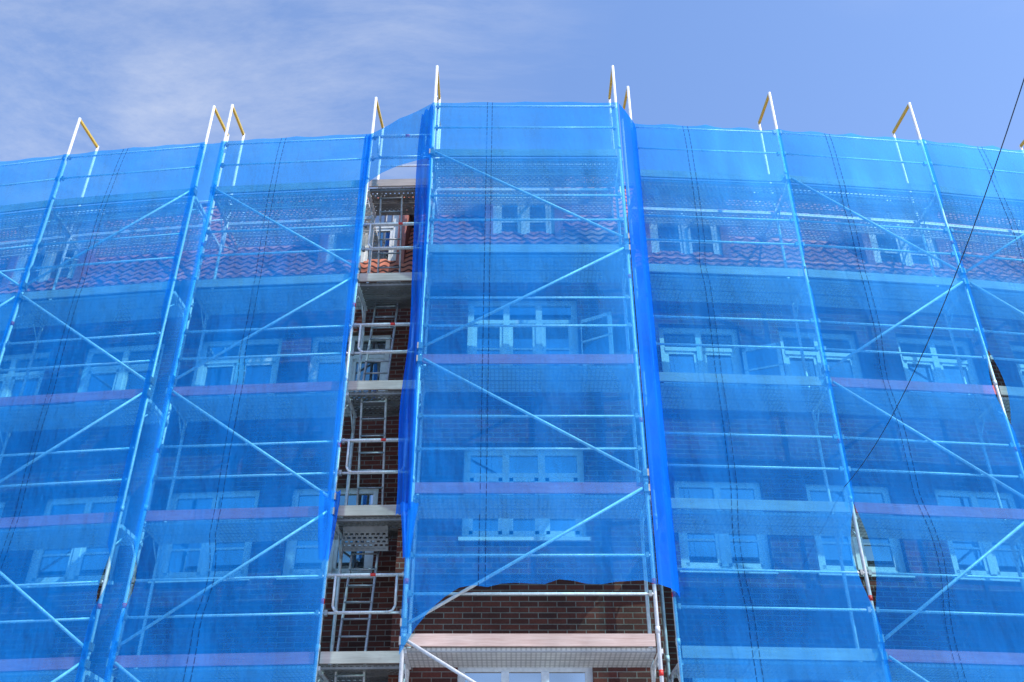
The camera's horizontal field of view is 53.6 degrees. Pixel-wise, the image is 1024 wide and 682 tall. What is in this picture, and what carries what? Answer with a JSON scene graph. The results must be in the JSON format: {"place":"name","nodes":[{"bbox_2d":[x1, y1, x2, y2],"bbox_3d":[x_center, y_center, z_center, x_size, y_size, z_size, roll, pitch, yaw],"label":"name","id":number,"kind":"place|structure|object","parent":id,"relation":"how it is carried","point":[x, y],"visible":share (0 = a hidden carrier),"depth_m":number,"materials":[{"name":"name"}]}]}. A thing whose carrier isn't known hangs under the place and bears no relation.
{"place":"outdoors","nodes":[
{"label":"outdoors","id":0,"kind":"place"},
{"bbox_2d":[0,255,1023,681],"bbox_3d":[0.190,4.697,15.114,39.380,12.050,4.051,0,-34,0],"label":"brick wall","id":1,"kind":"structure","parent":0,"point":[590,615],"depth_m":14.98,"materials":[{"name":"brown brick"}]},
{"bbox_2d":[0,187,1023,681],"bbox_3d":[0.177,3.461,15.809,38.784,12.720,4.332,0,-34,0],"label":"building window frames","id":2,"kind":"structure","parent":1,"relation":"in","point":[506,531],"depth_m":15.57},
{"bbox_2d":[0,187,1023,681],"bbox_3d":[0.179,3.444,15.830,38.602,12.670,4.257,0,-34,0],"label":"window glass","id":3,"kind":"object","parent":2,"relation":"in","point":[186,561],"visible":0.32,"depth_m":15.86,"materials":[{"name":"glass"}]},
{"bbox_2d":[0,177,1023,294],"bbox_3d":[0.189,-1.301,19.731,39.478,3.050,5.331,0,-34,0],"label":"building mansard roof tiles","id":4,"kind":"object","parent":1,"relation":"on","point":[584,232],"visible":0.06,"depth_m":17.86,"materials":[{"name":"red tile"}]},
{"bbox_2d":[0,179,951,286],"bbox_3d":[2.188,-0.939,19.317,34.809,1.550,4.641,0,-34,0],"label":"dormer cheeks","id":5,"kind":"object","parent":4,"relation":"on","point":[863,241],"visible":0.22,"depth_m":18.00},
{"bbox_2d":[0,177,1023,303],"bbox_3d":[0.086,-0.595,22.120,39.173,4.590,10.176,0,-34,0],"label":"building roof leadwork","id":6,"kind":"object","parent":4,"relation":"on","point":[184,285],"visible":0.13,"depth_m":17.49,"materials":[{"name":"grey metal"}]},
{"bbox_2d":[0,0,1023,223],"label":"sky","id":7,"kind":"structure","parent":0,"point":[142,74],"materials":[{"name":"blue"}]},
{"label":"ground","id":8,"kind":"structure","parent":0,"visible":0},
{"bbox_2d":[0,65,1023,681],"bbox_3d":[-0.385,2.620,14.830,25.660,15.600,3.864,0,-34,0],"label":"scaffold","id":9,"kind":"object","parent":8,"relation":"on","point":[334,519],"visible":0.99,"depth_m":15.23,"materials":[{"name":"fabric"}]},
{"bbox_2d":[844,79,1023,486],"bbox_3d":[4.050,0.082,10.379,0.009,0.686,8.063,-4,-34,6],"label":"span wire","id":10,"kind":"object","parent":9,"relation":"attached to","point":[956,271],"visible":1,"depth_m":8.63,"materials":[{"name":"black metal"}]}
]}

